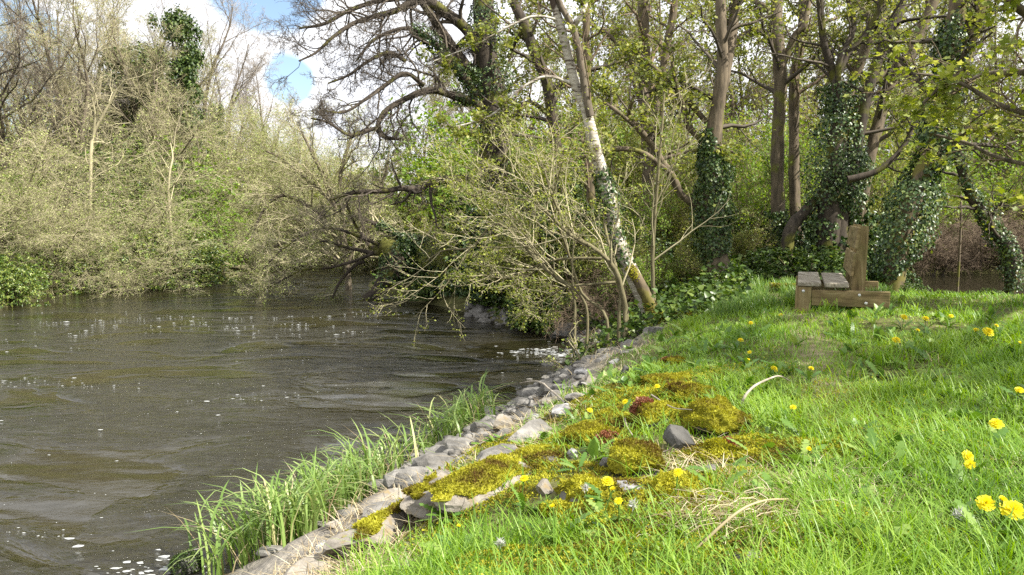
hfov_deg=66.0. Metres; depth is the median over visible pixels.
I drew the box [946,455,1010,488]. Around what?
dandelion
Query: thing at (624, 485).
boulder
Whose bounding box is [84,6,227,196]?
bare tree
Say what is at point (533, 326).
bramble patch
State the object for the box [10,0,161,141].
bare tree
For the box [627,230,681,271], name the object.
ivy mound
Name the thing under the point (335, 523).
rock slab
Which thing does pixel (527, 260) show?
leafing shrub
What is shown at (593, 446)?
lawn weeds
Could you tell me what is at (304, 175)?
weeping willow
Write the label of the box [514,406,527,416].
boulder
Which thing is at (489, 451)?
rock slab
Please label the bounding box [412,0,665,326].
birch tree
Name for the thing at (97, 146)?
green shrub
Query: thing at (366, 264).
willow bush
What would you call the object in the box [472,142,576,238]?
leafing shrub
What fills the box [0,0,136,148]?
bare tree
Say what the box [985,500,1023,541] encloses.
dandelion
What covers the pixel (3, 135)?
bare tree
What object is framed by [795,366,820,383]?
dandelion
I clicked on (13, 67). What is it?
bare tree
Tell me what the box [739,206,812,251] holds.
ivy mound
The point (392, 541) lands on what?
dead grass
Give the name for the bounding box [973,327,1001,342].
dandelion
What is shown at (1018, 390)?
dandelion
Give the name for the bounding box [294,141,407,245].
willow bush
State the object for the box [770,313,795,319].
dandelion
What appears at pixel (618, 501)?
dandelion
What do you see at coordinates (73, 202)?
green shrub
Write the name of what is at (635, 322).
ground cover
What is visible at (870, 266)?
ivy mound
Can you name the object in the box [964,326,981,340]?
dandelion
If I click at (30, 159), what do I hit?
buff shrub
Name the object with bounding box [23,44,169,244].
pale sapling
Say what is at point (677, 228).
leafing shrub
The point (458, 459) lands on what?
rock slab
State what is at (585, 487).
dandelion
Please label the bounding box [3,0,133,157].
bare tree
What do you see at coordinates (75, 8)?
bare tree
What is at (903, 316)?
dandelion
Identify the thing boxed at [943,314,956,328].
dandelion
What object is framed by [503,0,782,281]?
forked sycamore
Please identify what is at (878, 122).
leaning sycamore
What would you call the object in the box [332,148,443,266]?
willow bush
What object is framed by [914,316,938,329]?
dandelion
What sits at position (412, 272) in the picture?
ivy mound
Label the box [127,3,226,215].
evergreen tree
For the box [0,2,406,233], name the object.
woods
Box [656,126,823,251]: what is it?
leafing shrub
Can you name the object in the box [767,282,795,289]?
mossy plank
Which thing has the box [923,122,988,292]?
slim tree
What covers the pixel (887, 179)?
leafing shrub
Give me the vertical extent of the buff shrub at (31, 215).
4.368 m
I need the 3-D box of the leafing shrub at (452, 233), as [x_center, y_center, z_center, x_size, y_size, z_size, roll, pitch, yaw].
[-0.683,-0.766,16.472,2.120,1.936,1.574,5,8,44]
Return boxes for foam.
[0,281,578,574]
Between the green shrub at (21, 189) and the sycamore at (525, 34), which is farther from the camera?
the green shrub at (21, 189)
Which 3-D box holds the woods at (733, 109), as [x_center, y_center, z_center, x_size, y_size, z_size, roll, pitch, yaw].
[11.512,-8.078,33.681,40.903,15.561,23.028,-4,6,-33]
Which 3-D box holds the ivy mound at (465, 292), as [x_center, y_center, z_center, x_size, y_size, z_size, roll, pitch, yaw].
[-0.437,-0.654,15.958,2.601,2.217,2.354,0,5,0]
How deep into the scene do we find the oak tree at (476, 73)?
15.24 m
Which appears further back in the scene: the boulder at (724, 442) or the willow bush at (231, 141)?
the willow bush at (231, 141)
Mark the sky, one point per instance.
(273, 10)
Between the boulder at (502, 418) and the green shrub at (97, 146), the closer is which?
the boulder at (502, 418)
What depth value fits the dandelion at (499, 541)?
2.43 m
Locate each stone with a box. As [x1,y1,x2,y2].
[536,478,553,495]
[542,455,561,463]
[567,448,578,458]
[599,457,607,467]
[706,464,715,470]
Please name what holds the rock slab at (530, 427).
on the ground at (288, 549)
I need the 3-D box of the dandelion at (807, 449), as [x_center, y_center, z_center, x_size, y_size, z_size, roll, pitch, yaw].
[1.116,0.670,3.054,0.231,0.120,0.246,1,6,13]
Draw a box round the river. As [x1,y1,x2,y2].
[0,262,579,574]
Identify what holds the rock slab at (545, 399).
on the ground at (288, 549)
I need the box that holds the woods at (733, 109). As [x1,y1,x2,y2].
[298,0,1023,266]
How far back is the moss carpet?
3.12 m
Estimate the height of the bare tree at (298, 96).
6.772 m
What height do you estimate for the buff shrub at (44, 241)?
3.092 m
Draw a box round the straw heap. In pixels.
[626,476,867,551]
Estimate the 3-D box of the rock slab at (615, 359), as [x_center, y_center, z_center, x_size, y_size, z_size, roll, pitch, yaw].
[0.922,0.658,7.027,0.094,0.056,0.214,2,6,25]
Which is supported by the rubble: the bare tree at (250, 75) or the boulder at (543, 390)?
the boulder at (543, 390)
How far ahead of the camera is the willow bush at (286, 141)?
28.97 m
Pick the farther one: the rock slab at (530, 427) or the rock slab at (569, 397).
the rock slab at (569, 397)
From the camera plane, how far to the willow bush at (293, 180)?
29.77 m
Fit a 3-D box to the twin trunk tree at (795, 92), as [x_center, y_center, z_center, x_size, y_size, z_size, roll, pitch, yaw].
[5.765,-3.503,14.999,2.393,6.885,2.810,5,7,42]
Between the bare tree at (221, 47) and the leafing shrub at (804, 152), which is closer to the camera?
the leafing shrub at (804, 152)
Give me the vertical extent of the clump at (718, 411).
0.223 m
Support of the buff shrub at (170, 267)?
on the ground at (288, 549)
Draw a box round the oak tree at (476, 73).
[257,0,518,251]
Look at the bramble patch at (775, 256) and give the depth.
11.90 m
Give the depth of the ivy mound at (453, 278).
17.15 m
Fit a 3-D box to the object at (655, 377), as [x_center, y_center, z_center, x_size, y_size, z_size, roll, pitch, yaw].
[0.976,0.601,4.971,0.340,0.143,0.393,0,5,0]
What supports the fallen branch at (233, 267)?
in the river
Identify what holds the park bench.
on the ground at (288, 549)
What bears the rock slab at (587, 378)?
on the ground at (288, 549)
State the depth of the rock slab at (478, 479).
3.29 m
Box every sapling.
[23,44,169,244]
[144,102,197,265]
[540,315,614,369]
[592,47,752,301]
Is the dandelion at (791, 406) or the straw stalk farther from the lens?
the dandelion at (791, 406)
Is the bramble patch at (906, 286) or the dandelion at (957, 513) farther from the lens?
the bramble patch at (906, 286)
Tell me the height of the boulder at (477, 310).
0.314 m
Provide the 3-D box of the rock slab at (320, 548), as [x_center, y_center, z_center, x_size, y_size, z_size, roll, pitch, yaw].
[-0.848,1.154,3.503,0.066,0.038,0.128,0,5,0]
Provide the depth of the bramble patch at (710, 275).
10.97 m
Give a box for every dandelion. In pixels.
[418,524,486,565]
[494,536,505,564]
[510,475,546,513]
[520,504,592,554]
[576,476,644,513]
[577,486,625,528]
[580,483,590,511]
[581,408,592,419]
[583,497,632,547]
[602,399,631,411]
[628,498,638,527]
[654,468,682,519]
[718,338,753,350]
[737,356,758,367]
[739,321,761,333]
[767,362,786,374]
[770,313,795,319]
[778,405,812,423]
[779,439,836,469]
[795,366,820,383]
[886,314,913,330]
[888,337,914,352]
[900,329,926,344]
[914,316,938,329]
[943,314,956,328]
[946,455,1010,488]
[947,450,1016,486]
[951,495,1019,537]
[951,505,962,539]
[954,495,1022,536]
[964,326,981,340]
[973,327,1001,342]
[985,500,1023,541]
[988,419,1023,444]
[993,324,1018,340]
[999,386,1023,403]
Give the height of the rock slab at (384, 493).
0.084 m
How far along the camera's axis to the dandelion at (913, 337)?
5.47 m
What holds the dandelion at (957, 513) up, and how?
on the ground at (288, 549)
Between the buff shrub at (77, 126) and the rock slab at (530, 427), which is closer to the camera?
the rock slab at (530, 427)
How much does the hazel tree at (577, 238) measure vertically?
3.440 m
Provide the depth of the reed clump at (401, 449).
5.72 m
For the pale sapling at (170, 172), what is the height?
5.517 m
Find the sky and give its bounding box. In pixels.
[0,0,1023,203]
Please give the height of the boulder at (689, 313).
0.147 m
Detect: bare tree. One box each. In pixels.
[0,0,82,158]
[0,0,102,186]
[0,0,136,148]
[0,0,155,175]
[0,8,32,121]
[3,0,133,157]
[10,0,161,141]
[71,0,219,175]
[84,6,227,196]
[113,0,216,123]
[115,0,235,143]
[144,0,283,166]
[195,0,282,154]
[226,49,299,159]
[263,85,338,169]
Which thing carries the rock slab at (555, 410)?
on the ground at (288, 549)
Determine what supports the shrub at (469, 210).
on the ground at (288, 549)
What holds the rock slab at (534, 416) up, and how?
on the ground at (288, 549)
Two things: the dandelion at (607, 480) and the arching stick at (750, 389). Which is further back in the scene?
the arching stick at (750, 389)
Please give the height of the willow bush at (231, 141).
6.986 m
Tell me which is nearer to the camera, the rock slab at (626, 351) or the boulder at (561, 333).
the rock slab at (626, 351)
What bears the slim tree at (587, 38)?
on the ground at (288, 549)
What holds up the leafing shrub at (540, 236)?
on the ground at (288, 549)
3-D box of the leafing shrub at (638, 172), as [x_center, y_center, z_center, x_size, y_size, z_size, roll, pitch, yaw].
[3.027,-2.247,17.023,3.275,3.518,2.516,0,5,0]
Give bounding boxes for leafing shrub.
[402,193,467,273]
[413,213,476,280]
[436,207,472,277]
[458,194,621,313]
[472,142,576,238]
[490,166,586,276]
[527,135,661,218]
[566,207,676,314]
[578,176,677,246]
[580,104,731,245]
[593,229,688,307]
[627,162,701,256]
[629,232,716,289]
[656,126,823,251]
[661,106,766,239]
[725,205,779,265]
[733,119,913,229]
[750,134,937,257]
[868,158,927,274]
[875,148,1002,249]
[930,135,1023,232]
[965,167,1023,245]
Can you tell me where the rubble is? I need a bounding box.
[252,301,664,560]
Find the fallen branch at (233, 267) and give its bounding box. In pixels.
[157,218,281,278]
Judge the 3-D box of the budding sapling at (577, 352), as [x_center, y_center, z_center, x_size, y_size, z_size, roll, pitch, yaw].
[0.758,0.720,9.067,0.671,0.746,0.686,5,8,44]
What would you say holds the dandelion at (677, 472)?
on the ground at (288, 549)
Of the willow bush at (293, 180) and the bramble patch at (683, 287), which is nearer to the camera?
the bramble patch at (683, 287)
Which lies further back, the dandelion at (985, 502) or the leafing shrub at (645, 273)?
the leafing shrub at (645, 273)
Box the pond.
[908,273,1023,295]
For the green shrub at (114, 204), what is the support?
on the ground at (288, 549)
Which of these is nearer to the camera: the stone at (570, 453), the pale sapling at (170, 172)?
the stone at (570, 453)
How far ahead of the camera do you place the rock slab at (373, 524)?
3.23 m
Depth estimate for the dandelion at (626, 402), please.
4.35 m
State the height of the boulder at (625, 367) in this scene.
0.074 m
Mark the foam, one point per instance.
(535, 349)
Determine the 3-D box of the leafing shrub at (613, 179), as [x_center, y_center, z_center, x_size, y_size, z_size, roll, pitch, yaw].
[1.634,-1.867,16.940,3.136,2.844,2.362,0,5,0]
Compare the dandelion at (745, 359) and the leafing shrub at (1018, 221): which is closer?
the dandelion at (745, 359)
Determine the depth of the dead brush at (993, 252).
25.93 m
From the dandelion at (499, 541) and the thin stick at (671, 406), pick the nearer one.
the dandelion at (499, 541)
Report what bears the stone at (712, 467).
on the ground at (288, 549)
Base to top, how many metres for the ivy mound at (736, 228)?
1.056 m
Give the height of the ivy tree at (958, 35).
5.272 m
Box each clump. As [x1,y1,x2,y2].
[133,440,399,574]
[235,417,434,520]
[345,412,455,480]
[388,369,513,454]
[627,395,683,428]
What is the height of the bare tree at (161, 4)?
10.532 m
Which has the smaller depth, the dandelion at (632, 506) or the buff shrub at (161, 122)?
the dandelion at (632, 506)
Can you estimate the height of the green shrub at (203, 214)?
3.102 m
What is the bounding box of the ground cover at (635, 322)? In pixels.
[0,221,1023,370]
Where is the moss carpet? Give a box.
[346,346,1023,574]
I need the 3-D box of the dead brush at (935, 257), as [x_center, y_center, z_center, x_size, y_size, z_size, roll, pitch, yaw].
[13.466,-1.043,25.436,4.846,2.737,4.990,0,5,0]
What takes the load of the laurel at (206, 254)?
on the ground at (288, 549)
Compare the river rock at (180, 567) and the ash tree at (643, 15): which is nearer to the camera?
the river rock at (180, 567)
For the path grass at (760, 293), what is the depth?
8.73 m
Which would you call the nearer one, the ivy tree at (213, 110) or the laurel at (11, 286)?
the laurel at (11, 286)
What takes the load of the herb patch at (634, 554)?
on the ground at (288, 549)
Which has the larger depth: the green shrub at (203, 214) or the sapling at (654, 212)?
the green shrub at (203, 214)
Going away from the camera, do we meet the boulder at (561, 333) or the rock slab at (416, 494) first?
the rock slab at (416, 494)
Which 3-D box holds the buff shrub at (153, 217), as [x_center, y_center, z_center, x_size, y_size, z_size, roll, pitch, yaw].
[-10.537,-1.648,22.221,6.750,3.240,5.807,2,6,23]
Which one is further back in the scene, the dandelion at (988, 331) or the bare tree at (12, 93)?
the bare tree at (12, 93)
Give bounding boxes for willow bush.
[161,84,316,254]
[165,93,359,255]
[188,181,279,271]
[213,126,370,266]
[223,124,367,257]
[288,164,394,271]
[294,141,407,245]
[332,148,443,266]
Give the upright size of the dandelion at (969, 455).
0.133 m
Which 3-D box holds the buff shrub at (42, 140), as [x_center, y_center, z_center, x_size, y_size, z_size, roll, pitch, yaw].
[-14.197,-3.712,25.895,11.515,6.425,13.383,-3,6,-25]
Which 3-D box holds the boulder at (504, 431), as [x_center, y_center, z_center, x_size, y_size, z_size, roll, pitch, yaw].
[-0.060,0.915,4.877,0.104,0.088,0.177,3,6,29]
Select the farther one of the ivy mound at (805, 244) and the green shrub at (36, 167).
the green shrub at (36, 167)
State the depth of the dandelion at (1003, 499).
2.27 m
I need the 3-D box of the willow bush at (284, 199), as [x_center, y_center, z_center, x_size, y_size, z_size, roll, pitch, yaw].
[-9.183,-3.414,29.892,7.574,6.466,7.012,0,5,0]
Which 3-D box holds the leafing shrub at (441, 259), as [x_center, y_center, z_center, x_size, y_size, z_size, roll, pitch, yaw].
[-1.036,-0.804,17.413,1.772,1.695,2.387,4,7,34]
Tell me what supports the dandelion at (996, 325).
on the ground at (288, 549)
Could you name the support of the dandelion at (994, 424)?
on the ground at (288, 549)
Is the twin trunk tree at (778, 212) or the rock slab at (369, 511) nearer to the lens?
the rock slab at (369, 511)
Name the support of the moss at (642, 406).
on the ground at (288, 549)
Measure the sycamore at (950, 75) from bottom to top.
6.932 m
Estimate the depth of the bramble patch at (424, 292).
17.17 m
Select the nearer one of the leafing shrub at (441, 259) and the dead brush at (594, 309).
the dead brush at (594, 309)
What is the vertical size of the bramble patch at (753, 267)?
0.782 m
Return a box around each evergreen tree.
[85,41,172,165]
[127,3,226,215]
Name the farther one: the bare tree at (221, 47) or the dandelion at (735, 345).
the bare tree at (221, 47)
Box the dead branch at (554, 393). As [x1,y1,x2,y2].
[521,380,565,402]
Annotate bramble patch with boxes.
[400,272,455,301]
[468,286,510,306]
[504,290,577,335]
[656,282,721,310]
[695,269,753,294]
[735,246,810,282]
[741,245,843,283]
[797,249,885,284]
[894,282,929,295]
[979,288,1002,294]
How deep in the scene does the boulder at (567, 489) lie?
3.03 m
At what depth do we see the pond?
22.53 m
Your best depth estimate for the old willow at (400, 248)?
18.14 m
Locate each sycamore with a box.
[437,0,634,200]
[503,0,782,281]
[799,0,970,247]
[843,0,1023,219]
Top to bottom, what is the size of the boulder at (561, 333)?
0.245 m
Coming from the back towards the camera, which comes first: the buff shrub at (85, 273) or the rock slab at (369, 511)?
the buff shrub at (85, 273)
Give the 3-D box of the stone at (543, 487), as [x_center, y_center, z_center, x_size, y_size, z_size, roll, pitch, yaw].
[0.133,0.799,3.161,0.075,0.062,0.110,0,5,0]
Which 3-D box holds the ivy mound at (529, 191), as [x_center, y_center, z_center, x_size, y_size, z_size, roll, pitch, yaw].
[0.707,-1.131,15.476,2.192,2.621,2.416,0,5,0]
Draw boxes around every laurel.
[0,239,119,294]
[0,251,54,307]
[69,245,157,288]
[74,222,244,290]
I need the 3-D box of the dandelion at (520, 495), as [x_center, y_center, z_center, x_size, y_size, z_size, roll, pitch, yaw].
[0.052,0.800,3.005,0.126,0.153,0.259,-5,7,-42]
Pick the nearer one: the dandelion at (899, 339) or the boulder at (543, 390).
the dandelion at (899, 339)
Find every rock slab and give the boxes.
[284,553,342,574]
[311,540,325,552]
[322,499,413,554]
[323,518,349,527]
[356,488,405,515]
[362,499,399,516]
[400,461,456,520]
[404,475,423,487]
[427,452,532,514]
[452,453,471,466]
[476,443,516,460]
[507,418,551,441]
[527,414,538,420]
[540,397,550,405]
[552,403,572,420]
[564,392,584,402]
[574,367,586,374]
[581,382,594,387]
[582,375,598,385]
[594,357,604,361]
[609,358,619,363]
[620,348,634,353]
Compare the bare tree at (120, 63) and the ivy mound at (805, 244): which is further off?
the bare tree at (120, 63)
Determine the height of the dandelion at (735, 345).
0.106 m
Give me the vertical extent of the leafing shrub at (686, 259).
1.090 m
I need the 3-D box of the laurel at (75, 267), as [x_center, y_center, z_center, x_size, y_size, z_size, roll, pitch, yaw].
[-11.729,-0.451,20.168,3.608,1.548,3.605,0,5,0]
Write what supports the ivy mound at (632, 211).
on the ground at (288, 549)
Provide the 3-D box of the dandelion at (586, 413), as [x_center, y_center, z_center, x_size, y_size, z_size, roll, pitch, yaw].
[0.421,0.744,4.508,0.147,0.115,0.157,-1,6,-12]
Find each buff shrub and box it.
[0,79,289,229]
[0,88,289,221]
[0,93,128,249]
[0,114,165,258]
[0,140,210,278]
[0,185,162,274]
[1,141,212,245]
[2,59,227,190]
[5,170,226,264]
[7,213,232,299]
[9,230,167,296]
[180,199,254,264]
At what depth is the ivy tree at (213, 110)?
30.45 m
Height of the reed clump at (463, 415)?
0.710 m
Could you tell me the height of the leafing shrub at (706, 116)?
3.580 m
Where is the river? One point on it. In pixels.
(145, 456)
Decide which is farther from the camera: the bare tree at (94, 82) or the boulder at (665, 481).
the bare tree at (94, 82)
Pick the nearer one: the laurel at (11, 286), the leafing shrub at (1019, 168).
the laurel at (11, 286)
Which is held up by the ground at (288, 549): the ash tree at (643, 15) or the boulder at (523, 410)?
the ash tree at (643, 15)
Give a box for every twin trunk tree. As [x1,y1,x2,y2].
[687,0,856,248]
[764,0,872,255]
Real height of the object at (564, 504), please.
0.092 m
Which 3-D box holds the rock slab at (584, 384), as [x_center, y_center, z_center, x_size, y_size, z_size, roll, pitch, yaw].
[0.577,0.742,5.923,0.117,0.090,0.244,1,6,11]
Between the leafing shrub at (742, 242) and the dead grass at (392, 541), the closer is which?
the dead grass at (392, 541)
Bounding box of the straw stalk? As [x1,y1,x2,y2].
[681,498,788,560]
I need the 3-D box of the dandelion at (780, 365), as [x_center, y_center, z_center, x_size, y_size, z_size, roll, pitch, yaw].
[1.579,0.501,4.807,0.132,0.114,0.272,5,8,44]
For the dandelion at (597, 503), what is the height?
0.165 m
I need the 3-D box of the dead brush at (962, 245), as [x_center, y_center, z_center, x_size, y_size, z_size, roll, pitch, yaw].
[14.819,-1.304,26.747,4.002,1.916,3.858,0,5,0]
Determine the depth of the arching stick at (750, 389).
4.11 m
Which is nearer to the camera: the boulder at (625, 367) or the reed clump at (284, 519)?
the reed clump at (284, 519)
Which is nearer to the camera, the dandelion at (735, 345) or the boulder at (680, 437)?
the boulder at (680, 437)
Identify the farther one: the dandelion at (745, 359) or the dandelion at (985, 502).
the dandelion at (745, 359)
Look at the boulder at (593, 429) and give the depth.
3.83 m
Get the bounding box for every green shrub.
[0,138,77,238]
[0,167,64,256]
[0,172,121,246]
[41,136,239,247]
[48,123,260,256]
[65,181,155,247]
[118,175,250,268]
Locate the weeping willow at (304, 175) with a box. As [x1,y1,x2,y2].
[215,92,426,289]
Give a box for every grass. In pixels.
[235,296,1021,574]
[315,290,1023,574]
[706,264,897,317]
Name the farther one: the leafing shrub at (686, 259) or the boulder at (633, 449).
the leafing shrub at (686, 259)
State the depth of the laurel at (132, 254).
20.62 m
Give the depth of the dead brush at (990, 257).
25.78 m
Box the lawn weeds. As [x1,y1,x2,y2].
[361,294,1023,572]
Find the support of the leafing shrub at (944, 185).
on the ground at (288, 549)
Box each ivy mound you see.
[386,230,471,283]
[425,202,513,299]
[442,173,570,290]
[445,263,463,287]
[492,165,597,281]
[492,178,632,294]
[598,194,650,246]
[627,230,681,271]
[692,213,759,253]
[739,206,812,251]
[777,195,935,283]
[845,250,930,293]
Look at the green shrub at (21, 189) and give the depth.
20.97 m
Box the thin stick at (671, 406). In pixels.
[651,394,691,409]
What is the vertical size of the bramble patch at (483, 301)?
0.545 m
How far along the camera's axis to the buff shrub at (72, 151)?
21.64 m
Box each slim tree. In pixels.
[504,0,655,280]
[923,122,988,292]
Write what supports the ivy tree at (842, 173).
on the ground at (288, 549)
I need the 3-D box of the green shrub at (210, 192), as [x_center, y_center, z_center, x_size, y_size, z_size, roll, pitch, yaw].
[-11.441,-2.912,25.177,6.386,4.728,6.390,0,5,0]
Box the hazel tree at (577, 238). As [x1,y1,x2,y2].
[362,82,654,362]
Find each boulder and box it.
[469,304,487,317]
[493,414,513,431]
[493,427,510,437]
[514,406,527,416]
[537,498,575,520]
[538,382,552,396]
[552,322,583,336]
[553,473,605,506]
[562,420,622,445]
[592,405,622,419]
[607,437,666,475]
[617,480,648,500]
[620,365,628,375]
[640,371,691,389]
[652,469,701,506]
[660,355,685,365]
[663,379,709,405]
[663,424,694,451]
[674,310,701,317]
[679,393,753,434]
[703,435,738,460]
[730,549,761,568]
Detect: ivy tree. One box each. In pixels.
[206,101,226,174]
[736,0,999,267]
[840,0,1023,293]
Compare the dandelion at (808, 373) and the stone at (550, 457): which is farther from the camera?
the dandelion at (808, 373)
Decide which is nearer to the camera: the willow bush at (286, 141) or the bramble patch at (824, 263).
the bramble patch at (824, 263)
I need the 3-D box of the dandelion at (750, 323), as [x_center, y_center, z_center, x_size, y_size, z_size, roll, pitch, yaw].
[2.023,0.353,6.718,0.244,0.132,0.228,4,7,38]
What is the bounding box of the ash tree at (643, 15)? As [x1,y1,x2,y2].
[576,0,704,245]
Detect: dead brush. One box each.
[543,266,655,345]
[908,214,999,276]
[909,205,1023,274]
[909,209,979,263]
[909,224,1015,265]
[922,203,1023,279]
[956,232,1023,274]
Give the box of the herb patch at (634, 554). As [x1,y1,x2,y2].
[502,337,895,574]
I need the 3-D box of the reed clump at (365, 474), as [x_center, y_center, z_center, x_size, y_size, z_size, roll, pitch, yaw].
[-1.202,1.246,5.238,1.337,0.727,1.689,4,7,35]
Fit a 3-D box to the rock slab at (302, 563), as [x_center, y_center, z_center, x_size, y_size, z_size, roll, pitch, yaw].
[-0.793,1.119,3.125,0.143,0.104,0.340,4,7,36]
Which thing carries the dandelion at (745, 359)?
on the ground at (288, 549)
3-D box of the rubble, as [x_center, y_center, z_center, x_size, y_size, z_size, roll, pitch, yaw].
[0.442,0.694,10.224,4.190,0.905,12.209,0,5,0]
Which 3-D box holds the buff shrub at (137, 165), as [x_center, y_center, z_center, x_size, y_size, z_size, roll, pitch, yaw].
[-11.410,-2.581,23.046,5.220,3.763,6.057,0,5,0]
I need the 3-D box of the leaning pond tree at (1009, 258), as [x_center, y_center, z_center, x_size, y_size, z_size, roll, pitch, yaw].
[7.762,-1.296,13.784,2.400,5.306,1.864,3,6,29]
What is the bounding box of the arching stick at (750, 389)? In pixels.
[740,375,789,410]
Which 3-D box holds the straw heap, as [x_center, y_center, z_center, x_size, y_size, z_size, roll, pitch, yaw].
[0.721,0.730,2.441,0.735,0.171,0.683,0,5,0]
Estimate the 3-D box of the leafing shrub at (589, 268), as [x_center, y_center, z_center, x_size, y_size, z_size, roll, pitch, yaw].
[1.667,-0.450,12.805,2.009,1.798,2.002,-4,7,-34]
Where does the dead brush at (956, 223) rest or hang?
on the ground at (288, 549)
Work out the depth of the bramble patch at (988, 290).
9.24 m
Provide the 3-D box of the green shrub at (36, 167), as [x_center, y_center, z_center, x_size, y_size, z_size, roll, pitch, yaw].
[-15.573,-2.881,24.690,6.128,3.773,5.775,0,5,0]
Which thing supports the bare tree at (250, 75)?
on the ground at (288, 549)
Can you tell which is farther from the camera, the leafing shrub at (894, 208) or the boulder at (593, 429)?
the leafing shrub at (894, 208)
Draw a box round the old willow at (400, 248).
[232,170,449,303]
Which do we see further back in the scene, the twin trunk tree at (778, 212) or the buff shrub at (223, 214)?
the buff shrub at (223, 214)
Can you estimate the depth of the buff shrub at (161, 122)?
25.67 m
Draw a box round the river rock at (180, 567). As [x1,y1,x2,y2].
[167,549,201,574]
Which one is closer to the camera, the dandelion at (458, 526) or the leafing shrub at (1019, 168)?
the dandelion at (458, 526)
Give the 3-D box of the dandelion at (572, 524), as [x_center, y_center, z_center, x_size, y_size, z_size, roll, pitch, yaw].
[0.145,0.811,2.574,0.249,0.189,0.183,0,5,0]
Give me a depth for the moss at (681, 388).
4.47 m
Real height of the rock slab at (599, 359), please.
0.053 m
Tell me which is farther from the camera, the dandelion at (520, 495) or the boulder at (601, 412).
the boulder at (601, 412)
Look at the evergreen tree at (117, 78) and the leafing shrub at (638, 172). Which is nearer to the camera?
the leafing shrub at (638, 172)
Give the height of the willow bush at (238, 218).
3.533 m
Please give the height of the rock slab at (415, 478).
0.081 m
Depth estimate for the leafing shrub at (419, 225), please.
19.30 m
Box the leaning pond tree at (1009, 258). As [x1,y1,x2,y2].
[883,61,1023,294]
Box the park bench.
[795,224,889,312]
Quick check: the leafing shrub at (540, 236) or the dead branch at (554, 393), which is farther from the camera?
the leafing shrub at (540, 236)
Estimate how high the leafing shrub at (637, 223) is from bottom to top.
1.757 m
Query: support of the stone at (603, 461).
on the ground at (288, 549)
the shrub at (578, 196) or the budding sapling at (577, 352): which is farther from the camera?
the shrub at (578, 196)
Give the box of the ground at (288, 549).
[0,221,1023,574]
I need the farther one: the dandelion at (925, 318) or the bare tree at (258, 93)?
the bare tree at (258, 93)
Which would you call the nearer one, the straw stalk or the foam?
the straw stalk
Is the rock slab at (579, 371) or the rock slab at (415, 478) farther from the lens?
the rock slab at (579, 371)
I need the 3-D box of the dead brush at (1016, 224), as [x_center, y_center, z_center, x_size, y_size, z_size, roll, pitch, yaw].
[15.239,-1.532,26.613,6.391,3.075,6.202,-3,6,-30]

